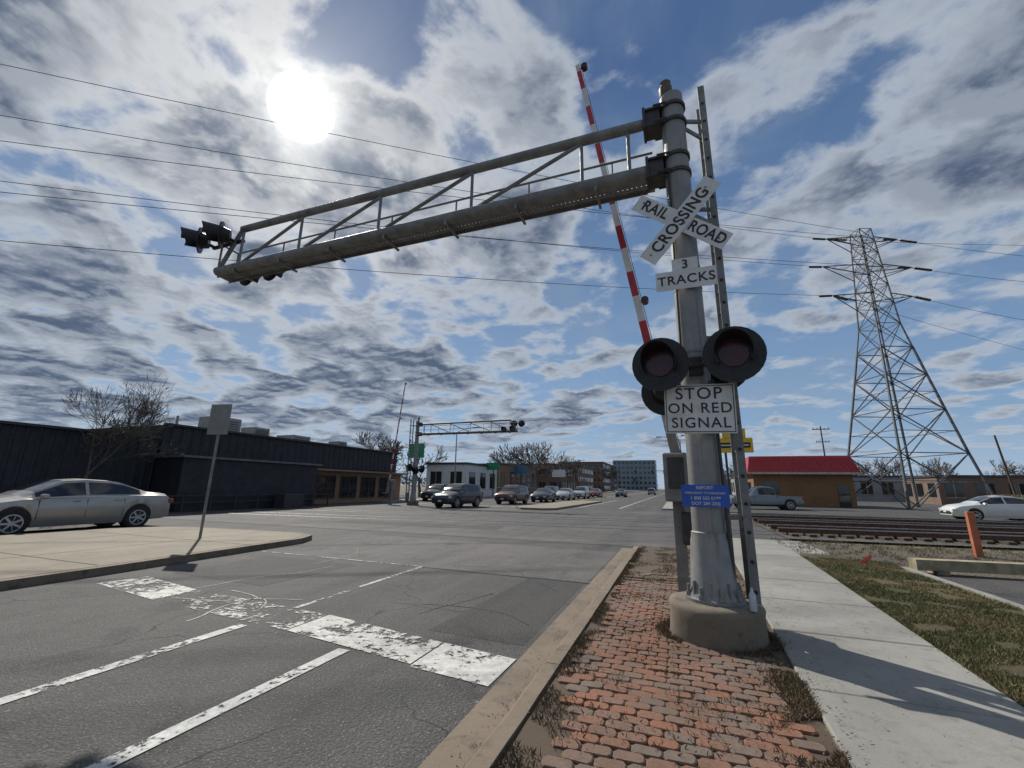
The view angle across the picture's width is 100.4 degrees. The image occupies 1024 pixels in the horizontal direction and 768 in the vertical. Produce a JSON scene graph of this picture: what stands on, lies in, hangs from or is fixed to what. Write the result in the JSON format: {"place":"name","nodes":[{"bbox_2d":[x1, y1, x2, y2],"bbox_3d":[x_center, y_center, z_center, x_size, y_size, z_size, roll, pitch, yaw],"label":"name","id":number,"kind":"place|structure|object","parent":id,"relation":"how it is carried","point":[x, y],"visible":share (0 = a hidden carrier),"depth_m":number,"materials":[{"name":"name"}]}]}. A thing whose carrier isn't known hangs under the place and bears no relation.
{"place":"outdoors","nodes":[
{"label":"outdoors","id":0,"kind":"place"},
{"bbox_2d":[0,490,666,767],"bbox_3d":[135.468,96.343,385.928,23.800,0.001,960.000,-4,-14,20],"label":"road","id":1,"kind":"structure","parent":0,"point":[353,708],"depth_m":3.86,"materials":[{"name":"grey asphalt"}]},
{"bbox_2d":[0,479,173,534],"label":"sedan","id":2,"kind":"object","parent":1,"relation":"on","point":[53,502],"visible":0.99,"depth_m":13.57,"materials":[{"name":"paint"}]},
{"bbox_2d":[0,624,246,704],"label":"lane line","id":3,"kind":"object","parent":1,"relation":"on","point":[9,698],"visible":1,"depth_m":3.70,"materials":[{"name":"paint"}]},
{"bbox_2d":[97,577,196,598],"bbox_3d":[-5.633,3.145,6.626,1.870,0.001,0.665,-7,-15,28],"label":"stop line","id":4,"kind":"object","parent":1,"relation":"on","point":[167,590],"visible":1,"depth_m":6.48,"materials":[{"name":"paint"}]},
{"bbox_2d":[0,526,311,589],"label":"median","id":5,"kind":"object","parent":1,"relation":"on","point":[29,580],"visible":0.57,"depth_m":8.00,"materials":[{"name":"concrete"}]},
{"bbox_2d":[0,527,301,578],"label":"median paving","id":6,"kind":"structure","parent":5,"relation":"on","point":[19,565],"depth_m":9.97,"materials":[{"name":"concrete"}]},
{"bbox_2d":[198,404,232,537],"bbox_3d":[-8.303,2.353,11.795,0.660,3.630,0.063,-1,-14,9],"label":"traffic sign","id":7,"kind":"object","parent":6,"relation":"on","point":[219,420],"visible":1,"depth_m":12.04,"materials":[{"name":"metal"}]},
{"bbox_2d":[85,648,348,767],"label":"lane line","id":8,"kind":"object","parent":1,"relation":"on","point":[180,728],"visible":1,"depth_m":2.99,"materials":[{"name":"paint"}]},
{"bbox_2d":[176,590,325,629],"bbox_3d":[-3.634,2.931,5.609,2.736,0.001,0.648,-5,-15,24],"label":"stop line","id":9,"kind":"object","parent":1,"relation":"on","point":[235,614],"visible":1,"depth_m":5.38,"materials":[{"name":"paint"}]},
{"bbox_2d":[174,556,353,585],"bbox_3d":[-4.674,3.542,8.199,2.500,0.001,2.200,-4,-14,20],"label":"asphalt patch","id":10,"kind":"object","parent":1,"relation":"on","point":[265,567],"visible":1,"depth_m":8.04,"materials":[{"name":"grey asphalt"}]},
{"bbox_2d":[288,566,422,610],"bbox_3d":[-2.356,3.292,7.033,0.080,0.001,3.405,-4,-14,18],"label":"lane line","id":11,"kind":"object","parent":1,"relation":"on","point":[302,605],"visible":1,"depth_m":6.97,"materials":[{"name":"paint"}]},
{"bbox_2d":[288,615,442,663],"bbox_3d":[-1.607,2.726,4.627,1.888,0.001,0.644,-6,-15,28],"label":"stop line","id":12,"kind":"object","parent":1,"relation":"on","point":[352,638],"visible":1,"depth_m":4.52,"materials":[{"name":"paint"}]},
{"bbox_2d":[183,543,553,685],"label":"crack seals","id":13,"kind":"object","parent":1,"relation":"on","point":[395,602],"visible":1,"depth_m":5.93,"materials":[{"name":"black asphalt"}]},
{"bbox_2d":[420,484,447,500],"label":"suv","id":14,"kind":"object","parent":1,"relation":"on","point":[428,493],"visible":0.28,"depth_m":43.82,"materials":[{"name":"paint"}]},
{"bbox_2d":[268,534,616,582],"bbox_3d":[-1.796,4.192,10.731,8.250,0.001,4.280,-4,-14,20],"label":"asphalt patch","id":15,"kind":"object","parent":1,"relation":"on","point":[585,566],"visible":1,"depth_m":10.06,"materials":[{"name":"grey asphalt"}]},
{"bbox_2d":[410,643,515,685],"bbox_3d":[-0.440,2.585,3.968,0.840,0.001,0.740,-4,-14,20],"label":"stop line","id":16,"kind":"object","parent":1,"relation":"on","point":[489,670],"visible":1,"depth_m":3.92,"materials":[{"name":"paint"}]},
{"bbox_2d":[430,579,582,645],"bbox_3d":[0.131,3.095,6.037,1.150,0.001,3.150,-4,-14,20],"label":"asphalt patch","id":17,"kind":"object","parent":1,"relation":"on","point":[535,606],"visible":1,"depth_m":5.50,"materials":[{"name":"grey asphalt"}]},
{"bbox_2d":[427,567,589,583],"bbox_3d":[-0.232,3.540,7.932,3.403,0.001,0.050,-5,-15,22],"label":"pavement joint","id":18,"kind":"object","parent":1,"relation":"on","point":[510,575],"visible":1,"depth_m":7.85,"materials":[{"name":"black asphalt"}]},
{"bbox_2d":[494,485,528,503],"bbox_3d":[0.029,10.560,40.835,2.244,1.778,4.700,-5,-15,23],"label":"suv","id":19,"kind":"object","parent":1,"relation":"on","point":[512,494],"visible":0.99,"depth_m":39.86,"materials":[{"name":"paint"}]},
{"bbox_2d":[418,548,631,767],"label":"gutter","id":20,"kind":"object","parent":1,"relation":"on","point":[475,719],"visible":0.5,"depth_m":3.43,"materials":[{"name":"concrete"}]},
{"bbox_2d":[441,552,1009,767],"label":"leaf litter","id":21,"kind":"object","parent":20,"relation":"on","point":[838,740],"visible":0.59,"depth_m":3.02,"materials":[{"name":"brown plant"}]},
{"bbox_2d":[530,488,556,501],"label":"sedan","id":22,"kind":"object","parent":1,"relation":"on","point":[544,494],"visible":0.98,"depth_m":46.05,"materials":[{"name":"paint"}]},
{"bbox_2d":[516,500,601,509],"bbox_3d":[4.935,11.079,39.260,3.400,0.170,20.200,-4,-14,20],"label":"median","id":23,"kind":"object","parent":1,"relation":"on","point":[560,505],"visible":0.95,"depth_m":34.72,"materials":[{"name":"concrete"}]},
{"bbox_2d":[555,488,575,499],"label":"sedan","id":24,"kind":"object","parent":1,"relation":"on","point":[565,493],"visible":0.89,"depth_m":54.06,"materials":[{"name":"paint"}]},
{"bbox_2d":[573,486,589,498],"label":"suv","id":25,"kind":"object","parent":1,"relation":"on","point":[582,491],"visible":0.81,"depth_m":62.62,"materials":[{"name":"paint"}]},
{"bbox_2d":[590,488,602,497],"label":"sedan","id":26,"kind":"object","parent":1,"relation":"on","point":[597,492],"visible":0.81,"depth_m":72.05,"materials":[{"name":"paint"}]},
{"bbox_2d":[614,489,626,496],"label":"sedan","id":27,"kind":"object","parent":1,"relation":"on","point":[620,492],"visible":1,"depth_m":77.90,"materials":[{"name":"paint"}]},
{"bbox_2d":[358,490,424,502],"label":"parking lot","id":28,"kind":"structure","parent":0,"point":[402,494],"depth_m":66.00,"materials":[{"name":"grey asphalt"}]},
{"bbox_2d":[409,443,424,483],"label":"green shop sign","id":29,"kind":"object","parent":28,"relation":"on","point":[421,447],"visible":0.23,"depth_m":48.35,"materials":[{"name":"metal"}]},
{"bbox_2d":[426,462,496,495],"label":"white shop","id":30,"kind":"structure","parent":28,"relation":"on","point":[481,475],"depth_m":61.55,"materials":[{"name":"paint"}]},
{"bbox_2d":[430,471,494,487],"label":"windows","id":31,"kind":"structure","parent":30,"relation":"in","point":[437,475],"depth_m":61.43,"materials":[{"name":"black glass"}]},
{"bbox_2d":[486,463,499,495],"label":"green shop sign","id":32,"kind":"object","parent":28,"relation":"on","point":[493,466],"visible":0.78,"depth_m":66.02,"materials":[{"name":"metal"}]},
{"bbox_2d":[488,446,521,462],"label":"bare tree","id":33,"kind":"object","parent":28,"relation":"on","point":[494,456],"visible":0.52,"depth_m":108.08,"materials":[{"name":"brown plant"}]},
{"bbox_2d":[478,463,536,494],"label":"brown shop","id":34,"kind":"structure","parent":28,"relation":"on","point":[506,475],"depth_m":74.33,"materials":[{"name":"brick"}]},
{"bbox_2d":[497,472,534,487],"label":"windows","id":35,"kind":"structure","parent":34,"relation":"in","point":[500,480],"depth_m":74.12,"materials":[{"name":"black glass"}]},
{"bbox_2d":[515,466,526,484],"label":"blue shop sign","id":36,"kind":"object","parent":28,"relation":"on","point":[520,470],"visible":0.75,"depth_m":74.79,"materials":[{"name":"metal"}]},
{"bbox_2d":[523,463,574,489],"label":"brick apartments","id":37,"kind":"structure","parent":28,"relation":"on","point":[559,482],"depth_m":114.07,"materials":[{"name":"brick"}]},
{"bbox_2d":[539,468,574,488],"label":"windows","id":38,"kind":"structure","parent":37,"relation":"in","point":[541,484],"depth_m":114.18,"materials":[{"name":"black glass"}]},
{"bbox_2d":[160,503,790,546],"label":"level crossing road","id":39,"kind":"structure","parent":0,"point":[656,535],"depth_m":20.11,"materials":[{"name":"grey asphalt"}]},
{"bbox_2d":[167,493,328,511],"bbox_3d":[-16.111,7.415,26.964,0.080,0.900,12.080,-4,-14,20],"label":"guard rail","id":40,"kind":"object","parent":39,"relation":"on","point":[210,501],"visible":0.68,"depth_m":25.52,"materials":[{"name":"metal"}]},
{"bbox_2d":[273,494,304,507],"bbox_3d":[-14.939,7.828,28.609,0.900,0.900,1.600,-4,-14,20],"label":"utility box","id":41,"kind":"object","parent":39,"relation":"on","point":[288,500],"visible":1,"depth_m":28.07,"materials":[{"name":"metal"}]},
{"bbox_2d":[384,382,406,504],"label":"crossing gate","id":42,"kind":"structure","parent":39,"relation":"on","point":[391,484],"depth_m":35.32,"materials":[{"name":"metal"}]},
{"bbox_2d":[335,520,503,529],"bbox_3d":[-4.017,5.845,17.774,7.522,0.001,1.410,-3,-14,16],"label":"asphalt patch","id":43,"kind":"object","parent":39,"relation":"on","point":[426,524],"visible":1,"depth_m":17.66,"materials":[{"name":"grey asphalt"}]},
{"bbox_2d":[162,516,689,547],"bbox_3d":[-6.020,5.369,15.916,29.007,0.001,0.900,-4,-14,20],"label":"asphalt patch","id":44,"kind":"object","parent":39,"relation":"on","point":[474,535],"visible":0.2,"depth_m":14.48,"materials":[{"name":"grey asphalt"}]},
{"bbox_2d":[431,483,482,507],"bbox_3d":[-4.168,8.614,33.037,2.244,1.778,4.700,-6,-15,27],"label":"suv","id":45,"kind":"object","parent":39,"relation":"on","point":[457,495],"visible":1,"depth_m":32.24,"materials":[{"name":"paint"}]},
{"bbox_2d":[405,417,524,504],"bbox_3d":[-3.947,6.082,34.102,10.214,7.380,1.519,-4,-14,20],"label":"railroad crossing signal","id":46,"kind":"object","parent":39,"relation":"on","point":[414,469],"visible":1,"depth_m":34.99,"materials":[{"name":"metal"}]},
{"bbox_2d":[733,538,828,554],"bbox_3d":[7.202,4.745,12.493,3.000,0.001,4.100,-4,-14,20],"label":"sidewalk apron","id":47,"kind":"object","parent":39,"relation":"on","point":[762,543],"visible":0.2,"depth_m":12.74,"materials":[{"name":"concrete"}]},
{"bbox_2d":[371,490,641,502],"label":"sidewalk","id":48,"kind":"structure","parent":0,"point":[399,500],"depth_m":43.05,"materials":[{"name":"concrete"}]},
{"bbox_2d":[0,0,1023,488],"label":"sky","id":49,"kind":"structure","parent":0,"point":[897,119],"materials":[{"name":"blue"}]},
{"bbox_2d":[552,470,564,477],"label":"white shop sign","id":50,"kind":"object","parent":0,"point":[558,473],"visible":0.78,"depth_m":95.49,"materials":[{"name":"metal"}]},
{"bbox_2d":[493,546,840,767],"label":"verge","id":51,"kind":"structure","parent":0,"point":[531,732],"depth_m":2.89,"materials":[{"name":"red brick"}]},
{"bbox_2d":[180,79,768,651],"bbox_3d":[-1.898,-0.501,6.986,10.300,7.380,1.699,-4,-14,20],"label":"railroad crossing signal","id":52,"kind":"object","parent":51,"relation":"on","point":[692,379],"visible":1,"depth_m":5.42,"materials":[{"name":"metal"}]},
{"bbox_2d":[575,62,691,544],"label":"crossing gate","id":53,"kind":"structure","parent":52,"relation":"attached to","point":[673,441],"depth_m":6.55,"materials":[{"name":"metal"}]},
{"bbox_2d":[748,587,756,611],"bbox_3d":[2.366,2.118,4.196,0.066,0.210,0.064,-4,-14,20],"label":"plastic bottle","id":54,"kind":"object","parent":52,"relation":"on","point":[752,601],"visible":1,"depth_m":4.17,"materials":[{"name":"grey"}]},
{"bbox_2d":[490,546,859,767],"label":"dry grass","id":55,"kind":"structure","parent":51,"relation":"on","point":[797,688],"depth_m":3.22,"materials":[{"name":"brown plant"}]},
{"bbox_2d":[541,571,833,767],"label":"brick pavers","id":56,"kind":"object","parent":51,"relation":"on","point":[719,664],"visible":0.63,"depth_m":3.04,"materials":[{"name":"brick"}]},
{"bbox_2d":[314,485,1023,552],"bbox_3d":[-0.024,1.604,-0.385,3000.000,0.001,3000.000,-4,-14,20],"label":"ground","id":57,"kind":"structure","parent":0,"point":[403,487],"depth_m":13.89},
{"bbox_2d":[61,370,184,478],"bbox_3d":[-20.244,3.005,22.533,5.073,7.414,6.561,2,-14,-4],"label":"bare tree","id":58,"kind":"object","parent":57,"relation":"on","point":[141,414],"visible":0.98,"depth_m":21.82,"materials":[{"name":"brown plant"}]},
{"bbox_2d":[352,432,403,461],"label":"bare tree","id":59,"kind":"object","parent":57,"relation":"on","point":[392,450],"visible":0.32,"depth_m":56.89,"materials":[{"name":"brown plant"}]},
{"bbox_2d":[361,432,403,471],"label":"bare tree","id":60,"kind":"object","parent":57,"relation":"on","point":[365,436],"visible":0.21,"depth_m":61.67,"materials":[{"name":"brown plant"}]},
{"bbox_2d":[397,439,447,496],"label":"bare tree","id":61,"kind":"object","parent":57,"relation":"on","point":[425,463],"visible":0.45,"depth_m":60.91,"materials":[{"name":"brown plant"}]},
{"bbox_2d":[489,443,526,464],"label":"bare tree","id":62,"kind":"object","parent":57,"relation":"on","point":[505,457],"visible":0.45,"depth_m":104.71,"materials":[{"name":"brown plant"}]},
{"bbox_2d":[400,475,638,489],"bbox_3d":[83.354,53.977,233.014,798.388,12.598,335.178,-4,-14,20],"label":"distant woodland","id":63,"kind":"object","parent":57,"relation":"on","point":[424,479],"visible":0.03,"depth_m":325.31,"materials":[{"name":"brown plant"}]},
{"bbox_2d":[508,443,545,465],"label":"bare tree","id":64,"kind":"object","parent":57,"relation":"on","point":[517,457],"visible":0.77,"depth_m":89.72,"materials":[{"name":"brown plant"}]},
{"bbox_2d":[515,441,563,472],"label":"bare tree","id":65,"kind":"object","parent":57,"relation":"on","point":[543,455],"visible":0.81,"depth_m":96.56,"materials":[{"name":"brown plant"}]},
{"bbox_2d":[522,449,569,485],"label":"bare tree","id":66,"kind":"object","parent":57,"relation":"on","point":[565,460],"visible":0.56,"depth_m":100.43,"materials":[{"name":"brown plant"}]},
{"bbox_2d":[465,546,638,767],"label":"kerb","id":67,"kind":"structure","parent":57,"relation":"on","point":[491,750],"depth_m":3.18,"materials":[{"name":"concrete"}]},
{"bbox_2d":[556,456,582,487],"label":"bare tree","id":68,"kind":"object","parent":57,"relation":"on","point":[578,466],"visible":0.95,"depth_m":112.77,"materials":[{"name":"brown plant"}]},
{"bbox_2d":[569,465,593,490],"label":"brick apartments","id":69,"kind":"structure","parent":57,"relation":"on","point":[585,478],"depth_m":161.07,"materials":[{"name":"brick"}]},
{"bbox_2d":[575,468,592,489],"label":"windows","id":70,"kind":"structure","parent":69,"relation":"in","point":[591,487],"depth_m":162.95,"materials":[{"name":"black glass"}]},
{"bbox_2d":[561,462,614,490],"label":"brick apartments","id":71,"kind":"structure","parent":57,"relation":"on","point":[609,484],"depth_m":196.85,"materials":[{"name":"brick"}]},
{"bbox_2d":[566,464,614,488],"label":"windows","id":72,"kind":"structure","parent":71,"relation":"in","point":[592,465],"depth_m":197.14,"materials":[{"name":"black glass"}]},
{"bbox_2d":[595,464,620,491],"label":"bare tree","id":73,"kind":"object","parent":57,"relation":"on","point":[603,473],"visible":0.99,"depth_m":164.31,"materials":[{"name":"brown plant"}]},
{"bbox_2d":[613,461,657,490],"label":"walls","id":74,"kind":"structure","parent":57,"relation":"on","point":[638,475],"depth_m":321.09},
{"bbox_2d":[614,462,657,488],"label":"windows","id":75,"kind":"structure","parent":74,"relation":"attached to","point":[636,473],"depth_m":321.62,"materials":[{"name":"black glass"}]},
{"bbox_2d":[865,458,907,475],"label":"bare tree","id":76,"kind":"object","parent":57,"relation":"on","point":[898,470],"visible":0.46,"depth_m":114.19,"materials":[{"name":"brown plant"}]},
{"bbox_2d":[874,458,914,475],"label":"bare tree","id":77,"kind":"object","parent":57,"relation":"on","point":[885,470],"visible":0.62,"depth_m":108.72,"materials":[{"name":"brown plant"}]},
{"bbox_2d":[906,462,958,475],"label":"bare tree","id":78,"kind":"object","parent":57,"relation":"on","point":[929,473],"visible":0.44,"depth_m":116.22,"materials":[{"name":"brown plant"}]},
{"bbox_2d":[919,459,951,475],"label":"bare tree","id":79,"kind":"object","parent":57,"relation":"on","point":[931,468],"visible":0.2,"depth_m":134.06,"materials":[{"name":"brown plant"}]},
{"bbox_2d":[925,457,955,474],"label":"bare tree","id":80,"kind":"object","parent":57,"relation":"on","point":[936,461],"visible":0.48,"depth_m":119.99,"materials":[{"name":"brown plant"}]},
{"bbox_2d":[900,567,1023,610],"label":"lot kerb","id":81,"kind":"structure","parent":57,"relation":"on","point":[1018,605],"depth_m":6.78,"materials":[{"name":"concrete"}]},
{"bbox_2d":[989,460,1023,474],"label":"bare tree","id":82,"kind":"object","parent":57,"relation":"on","point":[1012,468],"visible":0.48,"depth_m":131.91,"materials":[{"name":"brown plant"}]},
{"bbox_2d":[730,501,1015,520],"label":"parking lot","id":83,"kind":"structure","parent":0,"point":[880,509],"depth_m":36.18,"materials":[{"name":"grey asphalt"}]},
{"bbox_2d":[720,428,753,505],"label":"yellow shop sign","id":84,"kind":"object","parent":83,"relation":"on","point":[726,444],"visible":0.4,"depth_m":44.27,"materials":[{"name":"metal"}]},
{"bbox_2d":[730,486,804,509],"bbox_3d":[22.046,9.971,37.425,5.730,1.981,2.345,-2,-14,12],"label":"pickup truck","id":85,"kind":"object","parent":83,"relation":"on","point":[763,496],"visible":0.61,"depth_m":36.55,"materials":[{"name":"paint"}]},
{"bbox_2d":[745,455,862,507],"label":"red roof shop","id":86,"kind":"structure","parent":83,"relation":"on","point":[821,481],"depth_m":45.59,"materials":[{"name":"brick"}]},
{"bbox_2d":[730,475,905,501],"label":"store","id":87,"kind":"structure","parent":83,"relation":"on","point":[875,491],"depth_m":75.03,"materials":[{"name":"brick"}]},
{"bbox_2d":[731,482,904,494],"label":"windows","id":88,"kind":"structure","parent":87,"relation":"in","point":[870,489],"depth_m":75.21,"materials":[{"name":"black glass"}]},
{"bbox_2d":[823,228,993,509],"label":"transmission tower","id":89,"kind":"structure","parent":83,"relation":"on","point":[885,371],"depth_m":48.45,"materials":[{"name":"metal"}]},
{"bbox_2d":[0,64,1023,349],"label":"power lines","id":90,"kind":"object","parent":89,"relation":"attached to","point":[452,196],"visible":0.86,"depth_m":34.74,"materials":[{"name":"metal"}]},
{"bbox_2d":[900,475,1023,504],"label":"store","id":91,"kind":"structure","parent":83,"relation":"on","point":[945,492],"depth_m":58.49,"materials":[{"name":"brown brick"}]},
{"bbox_2d":[907,483,1023,497],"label":"windows","id":92,"kind":"structure","parent":91,"relation":"in","point":[981,489],"depth_m":58.53,"materials":[{"name":"black glass"}]},
{"bbox_2d":[938,495,1023,520],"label":"sedan","id":93,"kind":"object","parent":83,"relation":"on","point":[991,506],"visible":0.91,"depth_m":25.37,"materials":[{"name":"paint"}]},
{"bbox_2d":[993,435,1016,494],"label":"utility pole","id":94,"kind":"object","parent":83,"relation":"on","point":[1006,470],"visible":0.65,"depth_m":44.07,"materials":[{"name":"wood"}]},
{"bbox_2d":[733,546,1023,767],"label":"sidewalk","id":95,"kind":"structure","parent":0,"point":[969,715],"depth_m":3.38,"materials":[{"name":"concrete"}]},
{"bbox_2d":[752,520,1023,547],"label":"ballast","id":96,"kind":"structure","parent":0,"point":[818,537],"depth_m":14.12,"materials":[{"name":"grey gravel"}]},
{"bbox_2d":[187,505,1023,544],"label":"railway track","id":97,"kind":"structure","parent":96,"relation":"on","point":[1006,532],"depth_m":18.16,"materials":[{"name":"metal"}]},
{"bbox_2d":[800,553,1023,707],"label":"lawn","id":98,"kind":"structure","parent":0,"point":[1016,669],"depth_m":5.19,"materials":[{"name":"plant"}]},
{"bbox_2d":[805,542,1023,578],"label":"dirt strip","id":99,"kind":"object","parent":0,"point":[902,553],"visible":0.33,"depth_m":11.26,"materials":[{"name":"brown soil"}]},
{"bbox_2d":[771,537,1023,565],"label":"dry grass","id":100,"kind":"structure","parent":99,"relation":"on","point":[883,555],"depth_m":11.83,"materials":[{"name":"beige plant"}]},
{"bbox_2d":[907,557,1023,575],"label":"timber barrier","id":101,"kind":"object","parent":99,"relation":"on","point":[940,566],"visible":0.9,"depth_m":8.33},
{"bbox_2d":[964,512,984,557],"bbox_3d":[12.106,3.945,11.176,0.150,1.150,0.120,-4,-14,20],"label":"marker post","id":102,"kind":"object","parent":99,"relation":"on","point":[974,535],"visible":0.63,"depth_m":11.14,"materials":[{"name":"orange paint"}]},
{"bbox_2d":[927,573,1023,604],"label":"parking lot","id":103,"kind":"structure","parent":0,"point":[1010,589],"depth_m":7.55,"materials":[{"name":"grey asphalt"}]},
{"label":"parking lot","id":104,"kind":"structure","parent":0,"visible":0},
{"bbox_2d":[0,416,406,511],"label":"black warehouse","id":105,"kind":"structure","parent":104,"relation":"on","point":[253,460],"depth_m":25.48,"materials":[{"name":"metal"}]},
{"bbox_2d":[316,476,391,497],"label":"windows","id":106,"kind":"structure","parent":105,"relation":"in","point":[322,479],"depth_m":37.27,"materials":[{"name":"black glass"}]},
{"bbox_2d":[315,468,406,497],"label":"window frames","id":107,"kind":"structure","parent":105,"relation":"in","point":[319,469],"depth_m":37.41,"materials":[{"name":"metal"}]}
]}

